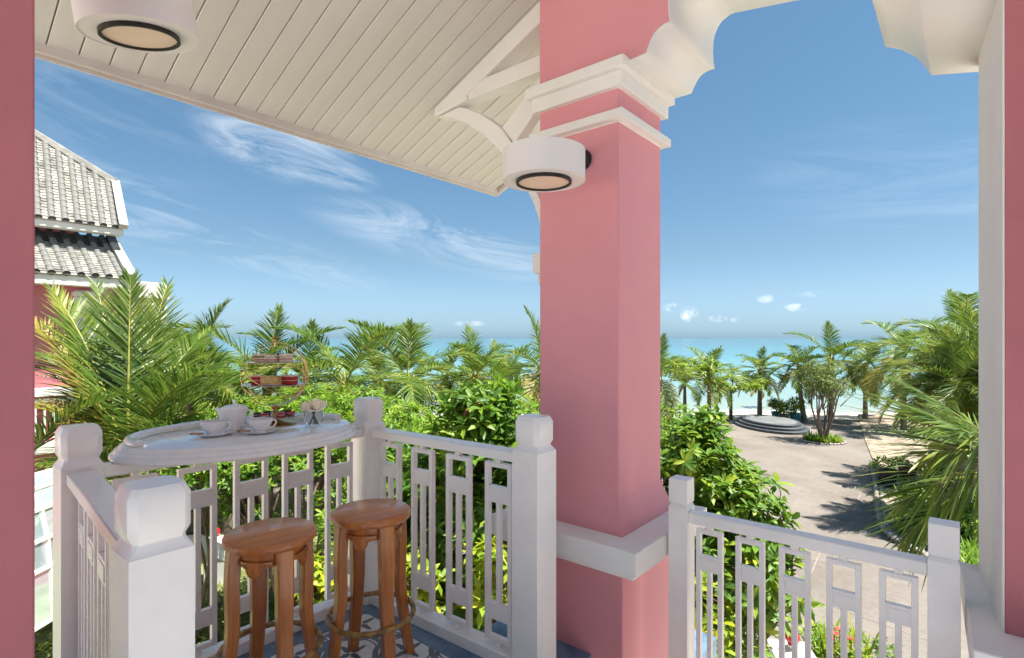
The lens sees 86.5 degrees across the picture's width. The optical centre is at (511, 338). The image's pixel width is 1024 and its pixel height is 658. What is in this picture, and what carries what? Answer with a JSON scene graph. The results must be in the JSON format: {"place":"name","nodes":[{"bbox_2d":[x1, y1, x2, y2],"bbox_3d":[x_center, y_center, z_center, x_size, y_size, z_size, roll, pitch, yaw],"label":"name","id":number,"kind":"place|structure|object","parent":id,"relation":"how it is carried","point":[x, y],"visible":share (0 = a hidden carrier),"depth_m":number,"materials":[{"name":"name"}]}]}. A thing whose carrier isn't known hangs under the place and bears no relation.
{"place":"outdoors","nodes":[
{"label":"outdoors","id":0,"kind":"place"},
{"bbox_2d":[35,489,331,657],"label":"lawn","id":1,"kind":"structure","parent":0,"point":[50,655],"depth_m":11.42,"materials":[{"name":"plant"}]},
{"bbox_2d":[35,468,52,631],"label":"window","id":2,"kind":"structure","parent":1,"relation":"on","point":[43,548],"depth_m":6.66,"materials":[{"name":"white glass"}]},
{"bbox_2d":[35,130,136,471],"bbox_3d":[-14.774,-0.693,12.837,6.149,11.786,8.808,0,0,40],"label":"villa","id":3,"kind":"object","parent":1,"relation":"on","point":[75,193],"visible":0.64,"depth_m":14.03,"materials":[{"name":"grey tile"}]},
{"bbox_2d":[35,383,186,484],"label":"palm tree","id":4,"kind":"object","parent":1,"relation":"on","point":[45,436],"visible":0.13,"depth_m":8.39,"materials":[{"name":"green plant"}]},
{"bbox_2d":[101,281,168,482],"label":"parapet block","id":5,"kind":"structure","parent":1,"relation":"on","point":[151,286],"depth_m":17.36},
{"bbox_2d":[35,266,273,478],"bbox_3d":[-6.717,1.999,9.600,5.700,6.560,3.392,0,0,40],"label":"palm tree","id":6,"kind":"object","parent":1,"relation":"on","point":[109,366],"visible":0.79,"depth_m":9.19,"materials":[{"name":"green plant"}]},
{"bbox_2d":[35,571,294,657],"bbox_3d":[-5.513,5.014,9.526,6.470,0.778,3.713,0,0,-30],"label":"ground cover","id":7,"kind":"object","parent":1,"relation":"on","point":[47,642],"visible":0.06,"depth_m":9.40,"materials":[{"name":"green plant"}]},
{"bbox_2d":[187,534,224,563],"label":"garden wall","id":8,"kind":"structure","parent":7,"relation":"on","point":[220,555],"depth_m":10.68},
{"bbox_2d":[73,297,270,533],"bbox_3d":[-8.633,2.073,14.495,4.452,6.355,5.097,0,0,40],"label":"palm tree","id":9,"kind":"object","parent":1,"relation":"on","point":[218,400],"visible":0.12,"depth_m":14.14,"materials":[{"name":"green plant"}]},
{"bbox_2d":[140,405,278,643],"bbox_3d":[-4.895,3.192,8.779,2.030,4.138,2.379,0,0,-29],"label":"shrub","id":10,"kind":"object","parent":1,"relation":"on","point":[198,476],"visible":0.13,"depth_m":8.57,"materials":[{"name":"green plant"}]},
{"bbox_2d":[158,330,309,533],"bbox_3d":[-7.561,2.503,14.494,3.901,5.493,3.986,0,0,40],"label":"palm tree","id":11,"kind":"object","parent":1,"relation":"on","point":[226,526],"visible":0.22,"depth_m":14.15,"materials":[{"name":"green plant"}]},
{"bbox_2d":[176,447,346,606],"bbox_3d":[-3.835,3.481,8.796,3.409,3.587,1.725,0,0,-11],"label":"garden tree","id":12,"kind":"object","parent":1,"relation":"on","point":[319,495],"visible":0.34,"depth_m":8.58,"materials":[{"name":"green plant"}]},
{"bbox_2d":[163,302,361,474],"bbox_3d":[-7.444,2.047,16.682,5.424,6.406,5.024,0,0,21],"label":"palm tree","id":13,"kind":"object","parent":1,"relation":"on","point":[278,314],"visible":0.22,"depth_m":16.43,"materials":[{"name":"green plant"}]},
{"bbox_2d":[209,393,316,623],"bbox_3d":[-4.478,3.122,9.827,2.208,4.275,2.119,0,0,-4],"label":"shrub","id":14,"kind":"object","parent":1,"relation":"on","point":[259,408],"visible":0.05,"depth_m":9.88,"materials":[{"name":"green plant"}]},
{"bbox_2d":[266,382,353,553],"bbox_3d":[-3.879,3.043,10.141,2.374,4.428,2.159,0,0,40],"label":"shrub","id":15,"kind":"object","parent":1,"relation":"on","point":[296,402],"visible":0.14,"depth_m":10.08,"materials":[{"name":"green plant"}]},
{"bbox_2d":[203,527,223,583],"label":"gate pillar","id":16,"kind":"structure","parent":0,"point":[220,570],"depth_m":11.46,"materials":[{"name":"paint"}]},
{"bbox_2d":[35,0,978,337],"label":"sky","id":17,"kind":"structure","parent":0,"point":[819,172],"materials":[{"name":"blue"}]},
{"bbox_2d":[99,413,933,455],"bbox_3d":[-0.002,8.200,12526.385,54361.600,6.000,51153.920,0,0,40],"label":"ground","id":18,"kind":"structure","parent":0,"point":[845,416],"depth_m":37.03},
{"bbox_2d":[294,549,333,605],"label":"shrub","id":19,"kind":"object","parent":18,"relation":"on","point":[319,584],"visible":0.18,"depth_m":6.13,"materials":[{"name":"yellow plant"}]},
{"bbox_2d":[313,502,346,588],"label":"shrub","id":20,"kind":"object","parent":18,"relation":"on","point":[321,514],"visible":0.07,"depth_m":7.86,"materials":[{"name":"green plant"}]},
{"bbox_2d":[312,381,397,503],"bbox_3d":[-2.846,3.024,9.729,2.231,4.466,2.156,0,0,40],"label":"shrub","id":21,"kind":"object","parent":18,"relation":"on","point":[348,413],"visible":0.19,"depth_m":9.77,"materials":[{"name":"green plant"}]},
{"bbox_2d":[321,322,439,418],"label":"palm tree","id":22,"kind":"object","parent":18,"relation":"on","point":[383,364],"visible":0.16,"depth_m":23.54,"materials":[{"name":"green plant"}]},
{"bbox_2d":[338,395,444,462],"bbox_3d":[-1.797,3.118,8.985,2.073,4.280,2.024,0,0,40],"label":"shrub","id":23,"kind":"object","parent":18,"relation":"on","point":[409,414],"visible":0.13,"depth_m":9.01,"materials":[{"name":"green plant"}]},
{"bbox_2d":[404,413,453,468],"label":"shrub","id":24,"kind":"object","parent":18,"relation":"on","point":[414,428],"visible":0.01,"depth_m":7.94,"materials":[{"name":"green plant"}]},
{"bbox_2d":[406,541,454,615],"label":"shrub","id":25,"kind":"object","parent":18,"relation":"on","point":[423,595],"visible":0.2,"depth_m":5.50,"materials":[{"name":"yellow plant"}]},
{"bbox_2d":[342,379,523,630],"bbox_3d":[-0.793,2.862,6.369,3.298,4.797,1.797,0,0,40],"label":"shrub","id":26,"kind":"object","parent":18,"relation":"on","point":[491,434],"visible":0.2,"depth_m":5.87,"materials":[{"name":"green plant"}]},
{"bbox_2d":[420,370,529,627],"bbox_3d":[-0.393,2.808,6.188,1.316,4.892,1.036,0,0,-25],"label":"shrub","id":27,"kind":"object","parent":18,"relation":"on","point":[500,391],"visible":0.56,"depth_m":6.02,"materials":[{"name":"green plant"}]},
{"bbox_2d":[462,534,506,629],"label":"shrub","id":28,"kind":"object","parent":18,"relation":"on","point":[478,596],"visible":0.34,"depth_m":5.14,"materials":[{"name":"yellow plant"}]},
{"bbox_2d":[453,339,538,413],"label":"palm tree","id":29,"kind":"object","parent":18,"relation":"on","point":[500,365],"visible":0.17,"depth_m":28.05,"materials":[{"name":"green plant"}]},
{"bbox_2d":[492,53,706,657],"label":"column","id":30,"kind":"structure","parent":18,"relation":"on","point":[600,316],"depth_m":2.92,"materials":[{"name":"pink paint"}]},
{"bbox_2d":[434,1,539,284],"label":"roof truss","id":31,"kind":"object","parent":30,"relation":"attached to","point":[498,70],"visible":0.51,"depth_m":3.50,"materials":[{"name":"white paint"}]},
{"bbox_2d":[503,136,591,191],"bbox_3d":[0.216,-0.879,2.688,0.395,0.274,0.592,0,0,40],"label":"wall lamp","id":32,"kind":"object","parent":30,"relation":"attached to","point":[544,164],"visible":1,"depth_m":2.47,"materials":[{"name":"plastic"}]},
{"bbox_2d":[695,630,715,657],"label":"landing","id":33,"kind":"object","parent":30,"relation":"attached to","point":[704,645],"visible":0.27,"depth_m":3.54,"materials":[{"name":"grey concrete"}]},
{"bbox_2d":[540,0,996,97],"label":"arch wall","id":34,"kind":"structure","parent":30,"relation":"on","point":[666,45],"depth_m":2.78,"materials":[{"name":"pink paint"}]},
{"bbox_2d":[660,332,708,429],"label":"palm tree","id":35,"kind":"object","parent":18,"relation":"on","point":[668,394],"visible":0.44,"depth_m":26.38,"materials":[{"name":"green plant"}]},
{"bbox_2d":[660,402,722,486],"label":"shrub","id":36,"kind":"object","parent":18,"relation":"on","point":[667,422],"visible":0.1,"depth_m":9.31,"materials":[{"name":"green plant"}]},
{"bbox_2d":[695,571,742,657],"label":"shrub","id":37,"kind":"object","parent":18,"relation":"on","point":[731,625],"visible":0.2,"depth_m":4.77,"materials":[{"name":"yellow plant"}]},
{"bbox_2d":[704,372,772,418],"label":"sea almond tree","id":38,"kind":"object","parent":18,"relation":"on","point":[754,385],"visible":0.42,"depth_m":34.20,"materials":[{"name":"green plant"}]},
{"bbox_2d":[660,400,825,657],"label":"shrub","id":39,"kind":"object","parent":18,"relation":"on","point":[699,456],"visible":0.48,"depth_m":5.24,"materials":[{"name":"green plant"}]},
{"bbox_2d":[729,345,787,413],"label":"palm tree","id":40,"kind":"object","parent":18,"relation":"on","point":[761,360],"visible":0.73,"depth_m":35.88,"materials":[{"name":"green plant"}]},
{"bbox_2d":[833,348,978,591],"bbox_3d":[5.703,2.441,5.799,5.136,5.650,2.574,0,0,-14],"label":"palm tree","id":41,"kind":"object","parent":18,"relation":"on","point":[951,429],"visible":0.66,"depth_m":5.30,"materials":[{"name":"green plant"}]},
{"bbox_2d":[98,338,971,412],"bbox_3d":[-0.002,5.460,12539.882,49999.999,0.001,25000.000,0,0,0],"label":"sea","id":42,"kind":"structure","parent":0,"point":[732,347],"depth_m":183.13,"materials":[{"name":"liquid"}]},
{"bbox_2d":[170,419,968,657],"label":"plaza","id":43,"kind":"structure","parent":0,"point":[820,492],"depth_m":17.00,"materials":[{"name":"concrete"}]},
{"bbox_2d":[156,320,248,475],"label":"palm tree","id":44,"kind":"object","parent":43,"relation":"on","point":[219,325],"visible":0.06,"depth_m":18.97,"materials":[{"name":"green plant"}]},
{"bbox_2d":[235,318,374,456],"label":"palm tree","id":45,"kind":"object","parent":43,"relation":"on","point":[312,324],"visible":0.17,"depth_m":20.58,"materials":[{"name":"green plant"}]},
{"bbox_2d":[258,321,429,460],"bbox_3d":[-4.849,2.363,16.180,4.776,5.775,5.000,0,0,-17],"label":"palm tree","id":46,"kind":"object","parent":43,"relation":"on","point":[334,361],"visible":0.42,"depth_m":15.75,"materials":[{"name":"green plant"}]},
{"bbox_2d":[345,317,484,426],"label":"palm tree","id":47,"kind":"object","parent":43,"relation":"on","point":[405,357],"visible":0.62,"depth_m":19.69,"materials":[{"name":"green plant"}]},
{"bbox_2d":[399,339,482,415],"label":"palm tree","id":48,"kind":"object","parent":43,"relation":"on","point":[449,358],"visible":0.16,"depth_m":26.87,"materials":[{"name":"green plant"}]},
{"bbox_2d":[417,323,514,424],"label":"palm tree","id":49,"kind":"object","parent":43,"relation":"on","point":[476,366],"visible":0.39,"depth_m":24.68,"materials":[{"name":"green plant"}]},
{"bbox_2d":[450,357,524,384],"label":"sea almond tree","id":50,"kind":"object","parent":43,"relation":"on","point":[479,372],"visible":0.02,"depth_m":32.25,"materials":[{"name":"green plant"}]},
{"bbox_2d":[489,304,539,418],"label":"palm tree","id":51,"kind":"object","parent":43,"relation":"on","point":[534,392],"visible":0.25,"depth_m":20.59,"materials":[{"name":"green plant"}]},
{"bbox_2d":[504,393,539,435],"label":"shrub","id":52,"kind":"object","parent":43,"relation":"on","point":[531,407],"visible":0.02,"depth_m":8.17,"materials":[{"name":"green plant"}]},
{"bbox_2d":[661,355,728,412],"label":"sea almond tree","id":53,"kind":"object","parent":43,"relation":"on","point":[704,369],"visible":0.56,"depth_m":30.10,"materials":[{"name":"green plant"}]},
{"bbox_2d":[668,345,751,412],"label":"palm tree","id":54,"kind":"object","parent":43,"relation":"on","point":[713,385],"visible":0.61,"depth_m":31.39,"materials":[{"name":"green plant"}]},
{"bbox_2d":[734,414,809,434],"bbox_3d":[15.181,4.982,32.020,3.600,0.436,5.580,0,0,0],"label":"round dais","id":55,"kind":"object","parent":43,"relation":"on","point":[772,424],"visible":1,"depth_m":30.77,"materials":[{"name":"stone"}]},
{"bbox_2d":[766,396,785,415],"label":"potted plant","id":56,"kind":"object","parent":43,"relation":"on","point":[771,403],"visible":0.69,"depth_m":34.66,"materials":[{"name":"green plant"}]},
{"bbox_2d":[773,400,794,417],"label":"potted plant","id":57,"kind":"object","parent":43,"relation":"on","point":[782,411],"visible":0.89,"depth_m":33.83,"materials":[{"name":"green plant"}]},
{"bbox_2d":[777,396,806,421],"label":"potted plant","id":58,"kind":"object","parent":43,"relation":"on","point":[794,415],"visible":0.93,"depth_m":33.78,"materials":[{"name":"green plant"}]},
{"bbox_2d":[765,342,833,421],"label":"palm tree","id":59,"kind":"object","parent":43,"relation":"on","point":[798,386],"visible":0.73,"depth_m":33.82,"materials":[{"name":"green plant"}]},
{"bbox_2d":[800,437,846,444],"bbox_3d":[15.698,5.148,27.446,2.041,0.104,2.036,0,0,40],"label":"tree bed","id":60,"kind":"object","parent":43,"relation":"on","point":[822,443],"visible":0.53,"depth_m":26.79,"materials":[{"name":"stone"}]},
{"bbox_2d":[780,357,860,437],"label":"flowering tree","id":61,"kind":"object","parent":60,"relation":"on","point":[830,387],"visible":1,"depth_m":27.19,"materials":[{"name":"green plant"}]},
{"bbox_2d":[802,431,844,442],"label":"bed plants","id":62,"kind":"object","parent":60,"relation":"on","point":[829,438],"visible":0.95,"depth_m":27.14,"materials":[{"name":"green plant"}]},
{"bbox_2d":[782,320,874,421],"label":"palm tree","id":63,"kind":"object","parent":43,"relation":"on","point":[832,349],"visible":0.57,"depth_m":33.52,"materials":[{"name":"green plant"}]},
{"bbox_2d":[768,621,910,657],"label":"flower bed","id":64,"kind":"object","parent":43,"relation":"on","point":[814,639],"visible":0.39,"depth_m":8.44,"materials":[{"name":"green plant"}]},
{"bbox_2d":[775,614,871,657],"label":"yellow grass plant","id":65,"kind":"object","parent":64,"relation":"in","point":[822,640],"depth_m":8.68,"materials":[{"name":"green plant"}]},
{"bbox_2d":[813,613,878,657],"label":"yellow grass plant","id":66,"kind":"object","parent":64,"relation":"in","point":[867,644],"depth_m":8.51,"materials":[{"name":"green plant"}]},
{"bbox_2d":[761,459,926,639],"bbox_3d":[8.838,5.191,17.436,5.327,0.002,15.992,0,0,31],"label":"expansion joint","id":67,"kind":"object","parent":43,"relation":"on","point":[850,530],"visible":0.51,"depth_m":14.69,"materials":[{"name":"grey concrete"}]},
{"bbox_2d":[869,463,927,556],"bbox_3d":[11.715,5.098,17.082,1.101,0.172,11.440,0,0,26],"label":"bed edging","id":68,"kind":"object","parent":43,"relation":"on","point":[888,532],"visible":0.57,"depth_m":15.97,"materials":[{"name":"stone"}]},
{"bbox_2d":[858,414,975,556],"bbox_3d":[26.032,5.150,23.588,30.439,0.001,26.535,0,0,5],"label":"planting bed","id":69,"kind":"object","parent":43,"relation":"on","point":[869,425],"visible":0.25,"depth_m":26.88,"materials":[{"name":"soil"}]},
{"bbox_2d":[824,341,900,418],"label":"palm tree","id":70,"kind":"object","parent":69,"relation":"on","point":[865,403],"visible":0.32,"depth_m":34.79,"materials":[{"name":"green plant"}]},
{"bbox_2d":[868,455,903,487],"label":"potted plant","id":71,"kind":"object","parent":69,"relation":"on","point":[883,475],"visible":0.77,"depth_m":18.82,"materials":[{"name":"green plant"}]},
{"bbox_2d":[842,315,953,430],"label":"palm tree","id":72,"kind":"object","parent":69,"relation":"on","point":[878,378],"visible":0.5,"depth_m":30.07,"materials":[{"name":"green plant"}]},
{"bbox_2d":[891,456,925,480],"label":"potted plant","id":73,"kind":"object","parent":69,"relation":"on","point":[903,468],"visible":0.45,"depth_m":19.63,"materials":[{"name":"green plant"}]},
{"bbox_2d":[877,327,969,448],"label":"palm tree","id":74,"kind":"object","parent":69,"relation":"on","point":[900,396],"visible":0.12,"depth_m":20.18,"materials":[{"name":"green plant"}]},
{"bbox_2d":[879,467,978,564],"bbox_3d":[13.620,4.869,17.085,4.141,0.562,13.716,0,0,40],"label":"bed ground cover","id":75,"kind":"object","parent":69,"relation":"on","point":[969,553],"visible":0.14,"depth_m":13.97,"materials":[{"name":"green plant"}]},
{"bbox_2d":[880,321,978,517],"bbox_3d":[11.989,2.423,14.431,3.342,5.762,3.466,0,0,-38],"label":"palm tree","id":76,"kind":"object","parent":69,"relation":"on","point":[955,368],"visible":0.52,"depth_m":14.41,"materials":[{"name":"green plant"}]},
{"bbox_2d":[881,328,978,498],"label":"palm tree","id":77,"kind":"object","parent":69,"relation":"on","point":[950,384],"visible":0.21,"depth_m":14.76,"materials":[{"name":"green plant"}]},
{"bbox_2d":[885,288,978,383],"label":"palm tree","id":78,"kind":"object","parent":69,"relation":"on","point":[960,298],"visible":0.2,"depth_m":18.90,"materials":[{"name":"green plant"}]},
{"bbox_2d":[903,322,978,419],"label":"palm tree","id":79,"kind":"object","parent":69,"relation":"on","point":[936,328],"visible":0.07,"depth_m":15.33,"materials":[{"name":"green plant"}]},
{"bbox_2d":[911,303,978,501],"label":"palm tree","id":80,"kind":"object","parent":69,"relation":"on","point":[968,317],"visible":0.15,"depth_m":15.01,"materials":[{"name":"green plant"}]},
{"bbox_2d":[949,504,978,543],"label":"shrub","id":81,"kind":"object","parent":69,"relation":"on","point":[964,522],"visible":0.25,"depth_m":13.42,"materials":[{"name":"green plant"}]},
{"bbox_2d":[767,632,815,657],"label":"gate pillar","id":82,"kind":"structure","parent":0,"point":[773,644],"depth_m":7.18,"materials":[{"name":"paint"}]},
{"bbox_2d":[961,0,1023,657],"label":"pier","id":83,"kind":"structure","parent":0,"point":[992,590],"depth_m":1.85,"materials":[{"name":"pink paint"}]},
{"bbox_2d":[668,475,960,657],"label":"railing","id":84,"kind":"object","parent":83,"relation":"attached to","point":[939,566],"visible":1,"depth_m":2.42,"materials":[{"name":"white paint"}]},
{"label":"balcony base","id":85,"kind":"structure","parent":0,"visible":0},
{"bbox_2d":[237,604,481,657],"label":"balcony floor","id":86,"kind":"structure","parent":85,"relation":"on","point":[427,644],"depth_m":2.83,"materials":[{"name":"tile"}]},
{"bbox_2d":[0,0,34,657],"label":"pier","id":87,"kind":"structure","parent":86,"relation":"on","point":[17,328],"depth_m":1.27,"materials":[{"name":"pink paint"}]},
{"bbox_2d":[71,0,198,53],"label":"wall lamp","id":88,"kind":"object","parent":87,"relation":"attached to","point":[157,26],"visible":1,"depth_m":2.02,"materials":[{"name":"plastic"}]},
{"bbox_2d":[35,0,730,196],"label":"roof","id":89,"kind":"structure","parent":87,"relation":"on","point":[379,80],"depth_m":3.29,"materials":[{"name":"beige paint"}]},
{"bbox_2d":[53,423,194,657],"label":"railing","id":90,"kind":"object","parent":86,"relation":"on","point":[123,570],"visible":1,"depth_m":1.39,"materials":[{"name":"white paint"}]},
{"bbox_2d":[104,397,385,657],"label":"railing","id":91,"kind":"object","parent":86,"relation":"on","point":[360,468],"visible":0.53,"depth_m":3.00,"materials":[{"name":"white paint"}]},
{"bbox_2d":[108,413,356,465],"bbox_3d":[-1.389,0.503,2.863,0.860,0.092,1.200,0,0,40],"label":"bar table","id":92,"kind":"object","parent":91,"relation":"on","point":[174,445],"visible":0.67,"depth_m":2.56,"materials":[{"name":"white wood"}]},
{"bbox_2d":[194,430,233,436],"bbox_3d":[-1.486,0.476,2.711,0.180,0.016,0.180,0,0,40],"label":"saucer","id":93,"kind":"object","parent":92,"relation":"on","point":[223,432],"visible":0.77,"depth_m":2.70,"materials":[{"name":"white ceramic"}]},
{"bbox_2d":[200,419,230,434],"bbox_3d":[-1.486,0.444,2.711,0.122,0.067,0.122,0,0,39],"label":"teacup","id":94,"kind":"object","parent":93,"relation":"on","point":[213,426],"visible":0.99,"depth_m":2.68,"materials":[{"name":"white ceramic"}]},
{"bbox_2d":[215,399,253,432],"bbox_3d":[-1.442,0.401,2.822,0.161,0.168,0.133,0,0,39],"label":"teapot","id":95,"kind":"object","parent":92,"relation":"on","point":[234,414],"visible":0.86,"depth_m":2.78,"materials":[{"name":"white ceramic"}]},
{"bbox_2d":[240,427,278,434],"bbox_3d":[-1.291,0.476,2.785,0.180,0.016,0.180,0,0,40],"label":"saucer","id":96,"kind":"object","parent":92,"relation":"on","point":[271,429],"visible":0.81,"depth_m":2.79,"materials":[{"name":"white ceramic"}]},
{"bbox_2d":[247,417,276,432],"bbox_3d":[-1.291,0.444,2.785,0.122,0.067,0.122,0,0,39],"label":"teacup","id":97,"kind":"object","parent":96,"relation":"on","point":[259,424],"visible":0.98,"depth_m":2.75,"materials":[{"name":"white ceramic"}]},
{"bbox_2d":[240,337,308,426],"bbox_3d":[-1.339,0.240,3.076,0.350,0.490,0.350,0,0,0],"label":"cake stand","id":98,"kind":"object","parent":92,"relation":"on","point":[275,408],"visible":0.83,"depth_m":3.05,"materials":[{"name":"gold metal"}]},
{"bbox_2d":[260,376,281,384],"bbox_3d":[-1.335,0.233,3.014,0.098,0.049,0.050,0,0,3],"label":"cake slice","id":99,"kind":"object","parent":98,"relation":"on","point":[270,380],"visible":0.99,"depth_m":2.99,"materials":[{"name":"yellow food"}]},
{"bbox_2d":[264,355,279,361],"bbox_3d":[-1.337,0.112,3.031,0.067,0.039,0.052,0,0,4],"label":"sandwich","id":100,"kind":"object","parent":98,"relation":"on","point":[271,358],"visible":0.99,"depth_m":3.01,"materials":[{"name":"beige food"}]},
{"bbox_2d":[279,353,292,361],"bbox_3d":[-1.267,0.109,3.054,0.067,0.046,0.051,0,0,-12],"label":"sandwich","id":101,"kind":"object","parent":98,"relation":"on","point":[287,357],"visible":1,"depth_m":3.03,"materials":[{"name":"beige food"}]},
{"bbox_2d":[281,375,297,384],"bbox_3d":[-1.249,0.232,3.056,0.070,0.052,0.055,0,0,8],"label":"cake slice","id":102,"kind":"object","parent":98,"relation":"on","point":[289,379],"visible":1,"depth_m":3.03,"materials":[{"name":"red food"}]},
{"bbox_2d":[304,408,322,425],"bbox_3d":[-1.113,0.435,3.053,0.104,0.099,0.104,0,0,40],"label":"vase","id":103,"kind":"object","parent":92,"relation":"on","point":[314,418],"visible":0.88,"depth_m":3.02,"materials":[{"name":"clear glass"}]},
{"bbox_2d":[306,398,326,411],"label":"rose","id":104,"kind":"object","parent":103,"relation":"on","point":[316,403],"visible":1,"depth_m":3.02,"materials":[{"name":"beige plant"}]},
{"bbox_2d":[215,517,322,657],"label":"bar stool","id":105,"kind":"object","parent":86,"relation":"on","point":[255,550],"visible":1,"depth_m":2.24,"materials":[{"name":"brown wood"}]},
{"bbox_2d":[325,498,415,657],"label":"bar stool","id":106,"kind":"object","parent":86,"relation":"on","point":[360,525],"visible":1,"depth_m":2.53,"materials":[{"name":"brown wood"}]},
{"bbox_2d":[370,413,555,657],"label":"railing","id":107,"kind":"object","parent":86,"relation":"on","point":[526,614],"visible":0.88,"depth_m":2.70,"materials":[{"name":"white paint"}]},
{"bbox_2d":[481,621,590,657],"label":"plinth terrace","id":108,"kind":"structure","parent":85,"relation":"on","point":[564,650],"depth_m":2.89,"materials":[{"name":"blue stone"}]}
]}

